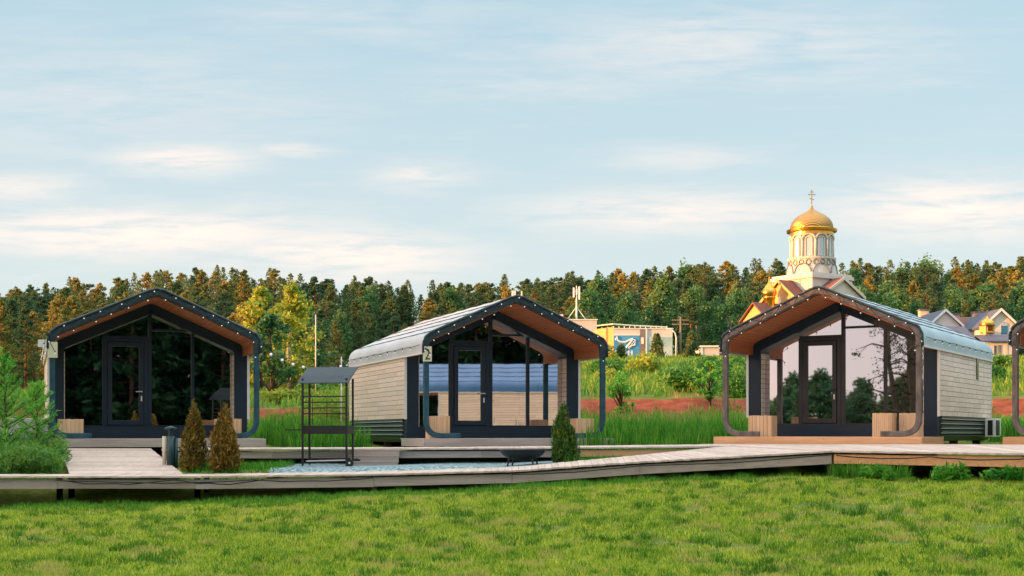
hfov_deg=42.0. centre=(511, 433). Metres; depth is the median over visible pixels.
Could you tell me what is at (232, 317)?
pine tree
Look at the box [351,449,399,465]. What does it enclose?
wooden steps
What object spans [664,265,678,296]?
pine tree
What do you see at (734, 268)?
pine tree
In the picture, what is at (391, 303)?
pine tree
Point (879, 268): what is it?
pine tree
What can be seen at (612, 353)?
shrub
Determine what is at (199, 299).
pine tree
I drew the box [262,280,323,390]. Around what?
birch tree
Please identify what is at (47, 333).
pine tree
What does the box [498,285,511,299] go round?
pine tree
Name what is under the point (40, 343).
flood lamp
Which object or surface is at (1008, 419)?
shrub
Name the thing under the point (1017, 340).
barn cabin
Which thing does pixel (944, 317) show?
house
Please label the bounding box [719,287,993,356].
string light
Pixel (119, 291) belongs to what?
pine tree
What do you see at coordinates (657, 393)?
bank grass
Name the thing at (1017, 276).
pine tree
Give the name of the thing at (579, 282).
pine tree
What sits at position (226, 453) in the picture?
thuja
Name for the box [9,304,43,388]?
pine tree
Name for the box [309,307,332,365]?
pine tree
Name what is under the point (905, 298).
birch tree
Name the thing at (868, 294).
birch tree
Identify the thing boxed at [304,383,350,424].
shrub
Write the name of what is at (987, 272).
pine tree
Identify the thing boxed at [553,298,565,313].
pine tree
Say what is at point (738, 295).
birch tree
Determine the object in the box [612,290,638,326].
pine tree
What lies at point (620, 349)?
spruce tree
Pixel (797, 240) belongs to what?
window
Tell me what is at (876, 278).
pine tree
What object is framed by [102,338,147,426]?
door
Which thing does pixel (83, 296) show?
pine tree
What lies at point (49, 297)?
pine tree
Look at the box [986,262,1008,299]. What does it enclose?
pine tree
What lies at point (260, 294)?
leafy tree
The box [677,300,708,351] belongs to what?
pine tree
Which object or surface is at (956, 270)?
pine tree
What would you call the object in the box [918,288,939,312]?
pine tree
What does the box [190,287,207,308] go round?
pine tree
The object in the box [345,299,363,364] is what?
pine tree
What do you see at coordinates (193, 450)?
thuja
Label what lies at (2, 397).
young pine
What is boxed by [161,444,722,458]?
boardwalk
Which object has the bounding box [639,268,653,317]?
pine tree
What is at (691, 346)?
spruce tree
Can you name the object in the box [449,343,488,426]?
door
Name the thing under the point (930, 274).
pine tree
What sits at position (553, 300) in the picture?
pine tree
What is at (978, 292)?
birch tree
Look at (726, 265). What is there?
pine tree
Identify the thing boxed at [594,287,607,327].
pine tree
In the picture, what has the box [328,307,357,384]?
birch tree
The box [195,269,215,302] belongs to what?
pine tree
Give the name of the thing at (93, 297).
pine tree
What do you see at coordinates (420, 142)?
sky
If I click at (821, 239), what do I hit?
window
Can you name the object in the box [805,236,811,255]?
window
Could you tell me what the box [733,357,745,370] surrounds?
slope shrub
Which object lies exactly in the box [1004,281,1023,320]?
pine tree
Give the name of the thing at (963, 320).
house
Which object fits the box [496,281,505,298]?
pine tree
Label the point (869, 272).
pine tree
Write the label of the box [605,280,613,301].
pine tree
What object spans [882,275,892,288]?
pine tree
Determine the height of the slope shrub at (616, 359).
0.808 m
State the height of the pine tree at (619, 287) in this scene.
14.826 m
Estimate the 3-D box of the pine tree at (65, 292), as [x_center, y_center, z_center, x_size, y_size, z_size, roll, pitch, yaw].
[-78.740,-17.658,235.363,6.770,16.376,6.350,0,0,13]
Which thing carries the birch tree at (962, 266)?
on the ground at (648, 402)
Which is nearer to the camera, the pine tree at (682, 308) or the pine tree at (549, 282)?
the pine tree at (682, 308)
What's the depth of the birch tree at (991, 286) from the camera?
211.98 m
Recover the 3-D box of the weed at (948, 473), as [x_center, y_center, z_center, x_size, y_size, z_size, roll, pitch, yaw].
[8.107,0.726,24.587,0.814,0.491,1.035,0,0,33]
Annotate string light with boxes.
[41,289,261,359]
[263,347,346,367]
[348,296,609,362]
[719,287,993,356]
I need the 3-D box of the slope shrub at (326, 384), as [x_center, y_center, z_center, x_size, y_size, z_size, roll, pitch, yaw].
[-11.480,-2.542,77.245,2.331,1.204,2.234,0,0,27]
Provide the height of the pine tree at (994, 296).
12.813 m
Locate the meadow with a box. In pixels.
[0,352,1023,407]
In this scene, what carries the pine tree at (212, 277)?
on the ground at (648, 402)
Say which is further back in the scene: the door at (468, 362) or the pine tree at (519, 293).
the pine tree at (519, 293)
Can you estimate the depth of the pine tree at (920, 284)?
236.35 m
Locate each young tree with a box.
[607,370,635,414]
[695,360,721,405]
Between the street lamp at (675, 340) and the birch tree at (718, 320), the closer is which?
the street lamp at (675, 340)
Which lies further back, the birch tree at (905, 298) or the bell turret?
the birch tree at (905, 298)
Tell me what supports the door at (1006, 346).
in the house at (998, 344)
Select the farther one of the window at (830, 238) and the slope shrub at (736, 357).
the window at (830, 238)
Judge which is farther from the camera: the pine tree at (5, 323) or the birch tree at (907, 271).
the birch tree at (907, 271)
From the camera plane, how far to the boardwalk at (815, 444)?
33.15 m
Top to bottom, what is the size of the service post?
0.970 m
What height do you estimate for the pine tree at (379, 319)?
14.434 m
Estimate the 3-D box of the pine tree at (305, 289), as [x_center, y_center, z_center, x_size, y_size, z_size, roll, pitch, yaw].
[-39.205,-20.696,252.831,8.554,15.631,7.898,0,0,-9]
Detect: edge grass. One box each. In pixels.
[0,453,639,478]
[0,471,828,510]
[823,461,1023,482]
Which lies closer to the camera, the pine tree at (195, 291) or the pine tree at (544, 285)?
the pine tree at (195, 291)
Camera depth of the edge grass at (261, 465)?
28.83 m
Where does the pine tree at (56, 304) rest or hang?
on the ground at (648, 402)
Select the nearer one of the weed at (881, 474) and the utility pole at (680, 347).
the weed at (881, 474)
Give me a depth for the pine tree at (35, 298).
215.04 m
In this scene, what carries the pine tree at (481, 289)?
on the ground at (648, 402)
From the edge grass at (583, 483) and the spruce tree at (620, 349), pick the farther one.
the spruce tree at (620, 349)
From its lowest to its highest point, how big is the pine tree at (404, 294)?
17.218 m
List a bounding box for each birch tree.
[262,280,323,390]
[283,306,340,378]
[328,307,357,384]
[336,283,355,355]
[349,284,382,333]
[440,286,466,313]
[566,288,607,328]
[577,275,620,321]
[577,290,608,328]
[606,295,619,327]
[607,288,650,327]
[637,269,685,352]
[637,286,683,354]
[643,296,674,327]
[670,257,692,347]
[675,285,719,354]
[699,296,725,343]
[705,270,723,298]
[707,294,742,344]
[712,281,749,342]
[737,287,753,324]
[843,267,867,292]
[860,288,880,303]
[873,280,893,304]
[880,292,896,305]
[885,293,903,311]
[889,281,911,312]
[893,259,916,293]
[907,297,929,315]
[908,255,942,302]
[916,252,939,279]
[931,260,945,288]
[939,284,963,310]
[939,289,963,312]
[941,269,963,292]
[946,289,977,316]
[957,284,1000,316]
[961,261,983,289]
[972,280,1005,311]
[1000,280,1023,354]
[1010,295,1023,355]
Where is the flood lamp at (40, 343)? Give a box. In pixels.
[38,340,46,354]
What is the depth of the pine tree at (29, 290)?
246.64 m
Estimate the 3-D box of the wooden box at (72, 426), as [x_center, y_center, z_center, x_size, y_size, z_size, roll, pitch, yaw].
[-11.363,-0.109,34.327,0.624,0.502,0.440,0,0,-20]
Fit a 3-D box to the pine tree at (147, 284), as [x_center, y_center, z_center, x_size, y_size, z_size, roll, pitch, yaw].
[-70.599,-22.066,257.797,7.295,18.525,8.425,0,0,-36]
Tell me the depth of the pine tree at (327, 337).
188.50 m
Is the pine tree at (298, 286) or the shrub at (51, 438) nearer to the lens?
the shrub at (51, 438)
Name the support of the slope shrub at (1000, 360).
on the ground at (648, 402)
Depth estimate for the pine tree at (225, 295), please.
224.98 m
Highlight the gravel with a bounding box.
[268,458,840,476]
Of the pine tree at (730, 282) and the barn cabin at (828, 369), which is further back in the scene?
the pine tree at (730, 282)
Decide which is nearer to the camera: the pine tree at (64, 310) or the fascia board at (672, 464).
the fascia board at (672, 464)
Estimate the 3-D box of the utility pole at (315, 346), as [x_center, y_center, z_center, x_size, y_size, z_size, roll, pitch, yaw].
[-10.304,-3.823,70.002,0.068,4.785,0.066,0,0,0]
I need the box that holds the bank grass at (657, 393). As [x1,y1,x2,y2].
[0,388,999,419]
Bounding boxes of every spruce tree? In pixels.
[616,343,628,359]
[648,333,665,357]
[681,330,701,356]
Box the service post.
[162,426,177,468]
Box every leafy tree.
[236,286,287,390]
[250,313,300,395]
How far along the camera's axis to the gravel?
28.91 m
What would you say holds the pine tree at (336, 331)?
on the ground at (648, 402)
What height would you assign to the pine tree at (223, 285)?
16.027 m
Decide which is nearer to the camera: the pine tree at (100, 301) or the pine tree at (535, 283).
the pine tree at (100, 301)
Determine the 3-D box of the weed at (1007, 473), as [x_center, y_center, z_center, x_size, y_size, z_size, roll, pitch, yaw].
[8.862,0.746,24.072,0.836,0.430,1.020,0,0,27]
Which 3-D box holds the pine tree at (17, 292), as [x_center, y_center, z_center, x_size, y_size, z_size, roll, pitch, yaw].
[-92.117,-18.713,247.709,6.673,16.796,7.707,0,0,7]
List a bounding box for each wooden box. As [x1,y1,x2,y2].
[58,419,83,438]
[214,419,241,432]
[425,416,449,437]
[570,418,593,432]
[748,415,776,436]
[872,413,896,436]
[899,413,923,436]
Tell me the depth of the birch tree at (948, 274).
250.30 m
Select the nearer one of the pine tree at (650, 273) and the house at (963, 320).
the house at (963, 320)
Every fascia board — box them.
[512,454,830,474]
[836,455,1023,460]
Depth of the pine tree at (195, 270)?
259.11 m
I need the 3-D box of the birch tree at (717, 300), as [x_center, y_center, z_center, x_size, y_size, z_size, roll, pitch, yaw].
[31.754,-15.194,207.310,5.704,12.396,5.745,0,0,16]
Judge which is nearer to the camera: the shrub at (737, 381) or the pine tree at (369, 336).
the shrub at (737, 381)
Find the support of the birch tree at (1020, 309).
on the ground at (648, 402)
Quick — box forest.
[5,256,1023,328]
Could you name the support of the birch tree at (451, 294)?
on the ground at (648, 402)
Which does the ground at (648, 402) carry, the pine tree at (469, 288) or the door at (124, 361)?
the pine tree at (469, 288)
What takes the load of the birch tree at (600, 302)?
on the ground at (648, 402)
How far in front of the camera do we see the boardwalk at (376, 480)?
26.96 m
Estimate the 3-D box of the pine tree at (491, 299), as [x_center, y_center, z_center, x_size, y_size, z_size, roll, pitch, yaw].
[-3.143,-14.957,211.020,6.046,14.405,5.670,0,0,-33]
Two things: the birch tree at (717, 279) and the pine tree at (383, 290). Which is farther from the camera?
the birch tree at (717, 279)
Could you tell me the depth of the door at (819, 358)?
36.81 m
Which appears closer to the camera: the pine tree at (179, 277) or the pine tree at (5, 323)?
the pine tree at (5, 323)
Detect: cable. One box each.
[55,479,263,484]
[70,477,372,483]
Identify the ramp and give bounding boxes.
[64,448,182,478]
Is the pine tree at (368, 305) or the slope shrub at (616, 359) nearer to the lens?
the slope shrub at (616, 359)
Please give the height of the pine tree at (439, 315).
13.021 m
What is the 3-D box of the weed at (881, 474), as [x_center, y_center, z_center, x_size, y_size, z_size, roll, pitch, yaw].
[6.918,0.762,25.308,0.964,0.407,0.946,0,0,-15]
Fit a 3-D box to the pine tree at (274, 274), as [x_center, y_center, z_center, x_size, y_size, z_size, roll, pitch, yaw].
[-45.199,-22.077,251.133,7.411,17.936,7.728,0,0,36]
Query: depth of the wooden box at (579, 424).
37.35 m
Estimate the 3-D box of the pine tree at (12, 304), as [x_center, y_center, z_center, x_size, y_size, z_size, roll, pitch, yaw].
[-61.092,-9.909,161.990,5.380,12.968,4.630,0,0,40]
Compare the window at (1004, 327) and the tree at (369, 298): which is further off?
the tree at (369, 298)
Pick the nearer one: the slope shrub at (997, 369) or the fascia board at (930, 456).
the fascia board at (930, 456)
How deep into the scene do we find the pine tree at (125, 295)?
150.59 m
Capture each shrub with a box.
[0,423,51,469]
[0,439,42,473]
[9,438,67,473]
[28,429,69,463]
[35,438,72,472]
[259,387,318,403]
[293,383,333,389]
[296,380,327,394]
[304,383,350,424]
[329,383,344,387]
[586,359,623,373]
[597,366,618,378]
[606,357,627,365]
[608,344,619,357]
[624,350,666,372]
[655,362,721,391]
[669,358,729,375]
[679,359,703,372]
[693,357,709,371]
[703,355,731,363]
[708,359,735,372]
[718,363,745,396]
[729,355,745,362]
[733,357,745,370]
[992,354,1011,367]
[992,362,1006,379]
[1001,414,1022,423]
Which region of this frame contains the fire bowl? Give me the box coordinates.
[500,450,544,465]
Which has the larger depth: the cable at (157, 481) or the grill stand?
the grill stand
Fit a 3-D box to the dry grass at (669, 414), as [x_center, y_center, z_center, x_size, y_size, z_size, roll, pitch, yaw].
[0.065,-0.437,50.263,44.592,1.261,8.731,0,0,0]
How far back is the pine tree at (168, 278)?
261.61 m
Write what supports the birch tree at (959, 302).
on the ground at (648, 402)
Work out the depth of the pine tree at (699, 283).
237.77 m
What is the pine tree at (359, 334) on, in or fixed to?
on the ground at (648, 402)
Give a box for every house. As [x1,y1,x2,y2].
[917,309,929,316]
[922,309,963,325]
[944,326,975,338]
[952,311,984,325]
[965,308,1015,335]
[974,335,1011,355]
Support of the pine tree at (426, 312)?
on the ground at (648, 402)
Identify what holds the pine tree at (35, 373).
on the ground at (648, 402)
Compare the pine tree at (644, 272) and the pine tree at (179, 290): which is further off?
the pine tree at (644, 272)
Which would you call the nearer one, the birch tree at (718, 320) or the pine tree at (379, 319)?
the birch tree at (718, 320)
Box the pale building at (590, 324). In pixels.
[559,314,597,331]
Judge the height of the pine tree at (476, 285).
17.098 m
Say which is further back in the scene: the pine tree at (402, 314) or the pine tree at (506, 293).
the pine tree at (402, 314)
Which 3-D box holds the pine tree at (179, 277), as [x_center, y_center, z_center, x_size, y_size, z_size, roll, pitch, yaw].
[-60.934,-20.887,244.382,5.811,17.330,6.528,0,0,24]
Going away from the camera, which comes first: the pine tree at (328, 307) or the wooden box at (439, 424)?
the wooden box at (439, 424)
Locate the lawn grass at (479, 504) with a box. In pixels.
[0,474,1023,575]
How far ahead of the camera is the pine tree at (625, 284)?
233.90 m
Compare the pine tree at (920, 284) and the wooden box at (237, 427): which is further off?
the pine tree at (920, 284)
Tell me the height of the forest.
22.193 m
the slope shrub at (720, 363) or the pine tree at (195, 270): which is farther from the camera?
the pine tree at (195, 270)
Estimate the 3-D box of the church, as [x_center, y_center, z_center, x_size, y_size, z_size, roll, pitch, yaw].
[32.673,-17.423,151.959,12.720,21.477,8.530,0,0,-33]
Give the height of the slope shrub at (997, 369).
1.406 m
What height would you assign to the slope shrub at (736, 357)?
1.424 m
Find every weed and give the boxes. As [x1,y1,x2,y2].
[860,463,903,480]
[930,460,974,482]
[979,463,1023,481]
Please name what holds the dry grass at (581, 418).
on the ground at (648, 402)
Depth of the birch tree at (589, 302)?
189.42 m
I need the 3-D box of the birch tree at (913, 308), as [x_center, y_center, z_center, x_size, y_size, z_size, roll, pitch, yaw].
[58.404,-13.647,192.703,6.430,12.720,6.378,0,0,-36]
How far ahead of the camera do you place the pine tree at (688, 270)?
246.78 m
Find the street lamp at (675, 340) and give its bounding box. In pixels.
[666,328,676,355]
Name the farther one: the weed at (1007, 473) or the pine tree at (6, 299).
the pine tree at (6, 299)
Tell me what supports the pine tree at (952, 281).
on the ground at (648, 402)
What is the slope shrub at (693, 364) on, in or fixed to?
on the ground at (648, 402)
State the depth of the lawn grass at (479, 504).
18.16 m
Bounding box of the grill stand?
[285,367,359,465]
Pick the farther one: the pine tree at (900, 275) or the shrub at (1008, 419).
the pine tree at (900, 275)
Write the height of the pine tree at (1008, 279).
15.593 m
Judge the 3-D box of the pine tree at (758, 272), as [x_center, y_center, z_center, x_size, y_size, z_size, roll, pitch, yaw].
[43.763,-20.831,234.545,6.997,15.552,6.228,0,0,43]
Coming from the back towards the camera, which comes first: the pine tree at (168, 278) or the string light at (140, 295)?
the pine tree at (168, 278)
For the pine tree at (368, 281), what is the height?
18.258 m
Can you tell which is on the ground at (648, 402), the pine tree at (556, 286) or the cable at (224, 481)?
the pine tree at (556, 286)
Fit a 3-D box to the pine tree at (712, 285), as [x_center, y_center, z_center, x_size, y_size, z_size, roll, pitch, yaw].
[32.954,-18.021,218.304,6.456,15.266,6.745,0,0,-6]
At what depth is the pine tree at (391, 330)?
195.28 m
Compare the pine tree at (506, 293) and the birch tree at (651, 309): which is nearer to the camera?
the birch tree at (651, 309)
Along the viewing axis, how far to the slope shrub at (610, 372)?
73.33 m
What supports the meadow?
on the ground at (648, 402)
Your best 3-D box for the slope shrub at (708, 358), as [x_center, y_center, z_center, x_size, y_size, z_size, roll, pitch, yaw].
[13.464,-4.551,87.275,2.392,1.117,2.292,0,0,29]
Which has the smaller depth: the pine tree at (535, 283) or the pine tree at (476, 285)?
the pine tree at (535, 283)
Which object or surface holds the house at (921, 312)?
on the ground at (648, 402)
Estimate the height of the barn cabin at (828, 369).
4.723 m
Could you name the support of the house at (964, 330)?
on the ground at (648, 402)
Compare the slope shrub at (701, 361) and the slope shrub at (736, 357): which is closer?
the slope shrub at (701, 361)
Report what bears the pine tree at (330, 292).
on the ground at (648, 402)
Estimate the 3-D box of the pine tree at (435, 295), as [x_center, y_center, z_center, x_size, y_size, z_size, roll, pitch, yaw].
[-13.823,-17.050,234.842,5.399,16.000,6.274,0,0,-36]
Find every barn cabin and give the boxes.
[43,287,265,446]
[349,295,613,446]
[714,286,1000,454]
[1003,318,1023,444]
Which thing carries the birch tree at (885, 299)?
on the ground at (648, 402)
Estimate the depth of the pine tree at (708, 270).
241.80 m
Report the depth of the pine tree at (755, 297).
202.62 m
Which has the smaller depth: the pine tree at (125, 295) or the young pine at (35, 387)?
the young pine at (35, 387)
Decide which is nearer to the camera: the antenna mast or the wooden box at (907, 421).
the wooden box at (907, 421)
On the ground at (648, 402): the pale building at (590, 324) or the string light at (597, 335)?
the pale building at (590, 324)
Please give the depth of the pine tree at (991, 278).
225.99 m
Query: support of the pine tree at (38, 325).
on the ground at (648, 402)
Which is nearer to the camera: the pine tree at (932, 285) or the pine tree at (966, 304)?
the pine tree at (966, 304)
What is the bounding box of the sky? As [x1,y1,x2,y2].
[0,0,1023,364]
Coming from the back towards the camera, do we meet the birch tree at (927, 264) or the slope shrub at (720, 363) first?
the birch tree at (927, 264)
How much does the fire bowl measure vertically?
0.380 m
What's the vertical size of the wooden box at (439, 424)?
0.604 m
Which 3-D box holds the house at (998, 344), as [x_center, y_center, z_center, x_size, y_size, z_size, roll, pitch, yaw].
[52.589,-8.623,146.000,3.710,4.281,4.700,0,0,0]
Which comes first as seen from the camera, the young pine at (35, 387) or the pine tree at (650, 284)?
the young pine at (35, 387)
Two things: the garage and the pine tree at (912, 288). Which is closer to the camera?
the garage
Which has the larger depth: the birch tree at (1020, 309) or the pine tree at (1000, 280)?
the pine tree at (1000, 280)
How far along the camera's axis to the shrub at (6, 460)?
28.59 m
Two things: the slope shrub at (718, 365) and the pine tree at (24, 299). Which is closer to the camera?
the slope shrub at (718, 365)
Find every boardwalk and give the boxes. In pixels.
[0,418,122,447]
[0,446,833,503]
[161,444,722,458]
[701,444,1021,445]
[729,444,1023,479]
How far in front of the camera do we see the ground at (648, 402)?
27.89 m
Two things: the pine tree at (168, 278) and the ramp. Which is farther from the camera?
the pine tree at (168, 278)
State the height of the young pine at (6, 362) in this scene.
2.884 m
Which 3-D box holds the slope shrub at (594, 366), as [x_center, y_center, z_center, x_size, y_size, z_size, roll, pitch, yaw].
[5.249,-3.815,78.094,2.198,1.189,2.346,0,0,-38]
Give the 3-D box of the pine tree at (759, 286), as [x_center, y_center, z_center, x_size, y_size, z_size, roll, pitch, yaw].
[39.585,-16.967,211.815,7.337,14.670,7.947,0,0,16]
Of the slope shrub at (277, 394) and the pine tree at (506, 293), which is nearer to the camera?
the slope shrub at (277, 394)
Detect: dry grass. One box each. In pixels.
[9,388,1011,419]
[9,409,1003,425]
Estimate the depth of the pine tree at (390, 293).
231.25 m
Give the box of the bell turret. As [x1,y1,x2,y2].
[979,311,994,340]
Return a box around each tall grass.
[0,406,1023,451]
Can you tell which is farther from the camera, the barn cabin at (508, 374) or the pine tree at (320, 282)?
the pine tree at (320, 282)
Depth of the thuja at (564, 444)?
29.96 m
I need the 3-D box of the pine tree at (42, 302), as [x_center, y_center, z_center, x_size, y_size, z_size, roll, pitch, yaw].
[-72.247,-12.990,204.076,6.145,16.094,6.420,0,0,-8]
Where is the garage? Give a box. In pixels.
[696,345,721,355]
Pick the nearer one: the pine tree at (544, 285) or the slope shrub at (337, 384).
the slope shrub at (337, 384)
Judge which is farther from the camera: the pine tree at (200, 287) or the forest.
the forest
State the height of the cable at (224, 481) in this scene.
0.133 m
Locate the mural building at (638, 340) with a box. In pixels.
[594,323,673,356]
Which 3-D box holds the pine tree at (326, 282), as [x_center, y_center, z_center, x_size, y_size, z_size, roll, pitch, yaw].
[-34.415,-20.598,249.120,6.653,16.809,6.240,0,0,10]
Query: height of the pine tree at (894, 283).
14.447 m
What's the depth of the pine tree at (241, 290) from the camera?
235.63 m
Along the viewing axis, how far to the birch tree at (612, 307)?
202.94 m
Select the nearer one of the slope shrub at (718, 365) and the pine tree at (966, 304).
the slope shrub at (718, 365)
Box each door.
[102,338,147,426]
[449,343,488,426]
[799,337,840,424]
[1005,345,1007,355]
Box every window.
[790,239,791,257]
[794,237,799,256]
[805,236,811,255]
[818,236,824,255]
[829,237,832,256]
[976,359,978,379]
[1001,322,1007,333]
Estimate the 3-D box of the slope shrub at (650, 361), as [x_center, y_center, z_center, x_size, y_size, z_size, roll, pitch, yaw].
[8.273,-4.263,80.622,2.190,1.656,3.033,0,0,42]
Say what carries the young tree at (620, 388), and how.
on the ground at (648, 402)
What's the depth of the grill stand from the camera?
30.29 m
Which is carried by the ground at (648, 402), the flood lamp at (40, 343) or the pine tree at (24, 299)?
the pine tree at (24, 299)
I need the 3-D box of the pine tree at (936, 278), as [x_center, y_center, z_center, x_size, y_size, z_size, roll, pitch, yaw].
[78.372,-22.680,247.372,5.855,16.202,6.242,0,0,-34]
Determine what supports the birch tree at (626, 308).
on the ground at (648, 402)
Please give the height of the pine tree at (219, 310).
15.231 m
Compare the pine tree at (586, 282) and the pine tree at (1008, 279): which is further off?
the pine tree at (586, 282)
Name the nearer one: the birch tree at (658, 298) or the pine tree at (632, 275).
the birch tree at (658, 298)
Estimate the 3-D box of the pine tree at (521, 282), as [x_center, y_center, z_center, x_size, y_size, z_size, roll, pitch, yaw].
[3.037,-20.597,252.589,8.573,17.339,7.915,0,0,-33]
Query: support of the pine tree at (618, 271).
on the ground at (648, 402)
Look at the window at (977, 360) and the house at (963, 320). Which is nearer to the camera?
the window at (977, 360)
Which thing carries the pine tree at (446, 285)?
on the ground at (648, 402)
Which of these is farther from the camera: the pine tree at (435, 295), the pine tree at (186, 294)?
the pine tree at (435, 295)
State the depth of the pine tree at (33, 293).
231.92 m
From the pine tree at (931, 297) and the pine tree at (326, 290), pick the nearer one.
the pine tree at (931, 297)
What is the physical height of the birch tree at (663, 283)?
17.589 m
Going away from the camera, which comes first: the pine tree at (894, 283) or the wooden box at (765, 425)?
the wooden box at (765, 425)
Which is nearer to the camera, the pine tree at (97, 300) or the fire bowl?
the fire bowl
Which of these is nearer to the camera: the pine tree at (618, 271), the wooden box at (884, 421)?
the wooden box at (884, 421)
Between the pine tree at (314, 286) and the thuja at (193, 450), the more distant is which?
the pine tree at (314, 286)
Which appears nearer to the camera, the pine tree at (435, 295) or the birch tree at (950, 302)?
the birch tree at (950, 302)
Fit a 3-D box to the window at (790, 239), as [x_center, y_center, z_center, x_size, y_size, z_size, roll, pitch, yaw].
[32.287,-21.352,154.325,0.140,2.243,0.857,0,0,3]
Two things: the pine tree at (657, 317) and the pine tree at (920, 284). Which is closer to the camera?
the pine tree at (657, 317)
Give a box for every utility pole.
[315,315,315,391]
[341,357,341,425]
[672,317,688,355]
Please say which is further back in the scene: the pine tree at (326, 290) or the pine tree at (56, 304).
the pine tree at (326, 290)
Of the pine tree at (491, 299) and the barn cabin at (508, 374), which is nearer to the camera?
the barn cabin at (508, 374)
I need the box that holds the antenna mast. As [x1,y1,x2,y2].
[567,286,585,318]
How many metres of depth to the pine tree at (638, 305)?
219.74 m
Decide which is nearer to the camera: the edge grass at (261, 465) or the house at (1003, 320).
the edge grass at (261, 465)
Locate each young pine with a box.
[0,346,21,432]
[0,350,50,466]
[9,380,70,451]
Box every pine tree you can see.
[0,296,17,373]
[0,299,20,382]
[1,299,28,387]
[2,293,44,388]
[9,287,21,301]
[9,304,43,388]
[13,308,42,385]
[18,311,46,382]
[20,287,44,315]
[22,295,45,382]
[27,296,50,385]
[28,291,45,319]
[36,294,71,373]
[41,292,54,327]
[41,315,58,350]
[58,295,85,321]
[60,287,72,305]
[70,277,89,308]
[74,294,83,314]
[78,283,95,308]
[78,290,93,314]
[88,283,109,307]
[91,295,106,308]
[94,299,106,309]
[107,277,121,302]
[111,285,124,302]
[112,280,130,299]
[115,292,129,301]
[135,272,152,290]
[161,270,173,291]
[166,280,183,295]
[171,272,192,291]
[180,290,195,302]
[189,267,207,306]
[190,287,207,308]
[191,296,209,306]
[192,282,210,307]
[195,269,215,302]
[205,271,224,306]
[212,281,236,309]
[212,301,236,321]
[217,290,232,314]
[227,312,251,373]
[233,277,254,314]
[235,269,252,315]
[235,301,254,384]
[262,287,276,312]
[264,269,283,304]
[280,280,312,309]
[301,283,317,309]
[306,276,323,315]
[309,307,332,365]
[314,279,338,313]
[314,298,343,358]
[316,281,323,296]
[316,288,335,326]
[317,320,331,365]
[319,283,346,359]
[323,321,348,383]
[337,290,344,361]
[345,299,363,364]
[347,315,365,360]
[349,286,366,338]
[351,308,377,352]
[357,276,377,313]
[361,302,375,328]
[362,314,380,344]
[370,282,399,317]
[376,302,397,338]
[376,309,391,338]
[378,290,399,338]
[381,299,402,332]
[382,316,400,335]
[395,296,410,326]
[397,284,414,326]
[413,298,436,323]
[426,291,442,319]
[429,314,444,319]
[432,304,445,316]
[443,282,456,309]
[447,302,457,312]
[462,291,487,309]
[464,283,474,304]
[465,283,484,306]
[471,283,502,306]
[486,294,497,302]
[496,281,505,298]
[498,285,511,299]
[509,288,535,300]
[514,278,533,291]
[519,279,531,293]
[522,282,551,305]
[527,282,548,306]
[541,281,550,294]
[541,287,561,312]
[546,277,567,295]
[547,283,569,312]
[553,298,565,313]
[556,275,583,316]
[560,296,575,318]
[580,280,590,291]
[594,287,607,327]
[602,295,611,325]
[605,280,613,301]
[608,283,628,321]
[610,291,643,327]
[612,272,635,304]
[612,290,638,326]
[613,268,623,281]
[627,271,642,310]
[635,270,655,320]
[638,280,656,320]
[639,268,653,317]
[649,304,667,327]
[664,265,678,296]
[669,279,701,344]
[676,277,698,353]
[676,291,700,344]
[677,267,702,305]
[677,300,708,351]
[685,262,721,310]
[696,280,706,322]
[699,277,725,334]
[715,260,738,296]
[722,276,734,300]
[723,264,742,287]
[729,279,742,319]
[743,280,766,305]
[749,293,758,304]
[752,271,767,292]
[753,270,770,298]
[770,260,785,278]
[771,264,785,283]
[860,262,878,294]
[863,276,877,298]
[866,265,884,290]
[874,273,881,292]
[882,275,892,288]
[888,279,909,312]
[896,270,907,292]
[905,281,922,310]
[907,264,940,294]
[912,288,944,312]
[914,275,925,299]
[918,280,946,310]
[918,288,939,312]
[928,268,943,298]
[941,278,960,303]
[943,265,973,308]
[960,300,972,316]
[963,273,983,298]
[978,289,1010,311]
[981,268,989,282]
[984,276,999,293]
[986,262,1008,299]
[995,268,1007,300]
[999,266,1017,300]
[1003,270,1023,305]
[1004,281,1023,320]
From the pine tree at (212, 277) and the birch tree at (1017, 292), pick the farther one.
the pine tree at (212, 277)
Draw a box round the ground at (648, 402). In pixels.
[0,365,1023,575]
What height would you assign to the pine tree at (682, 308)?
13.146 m
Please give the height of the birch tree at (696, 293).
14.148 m
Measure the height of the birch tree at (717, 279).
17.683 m
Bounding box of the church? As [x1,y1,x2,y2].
[739,189,865,322]
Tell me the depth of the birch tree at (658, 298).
203.78 m
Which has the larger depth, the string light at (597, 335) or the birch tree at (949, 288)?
the birch tree at (949, 288)
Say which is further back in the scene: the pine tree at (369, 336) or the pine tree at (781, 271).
the pine tree at (781, 271)
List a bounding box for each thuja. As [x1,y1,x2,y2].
[178,399,209,472]
[207,403,243,471]
[550,401,580,462]

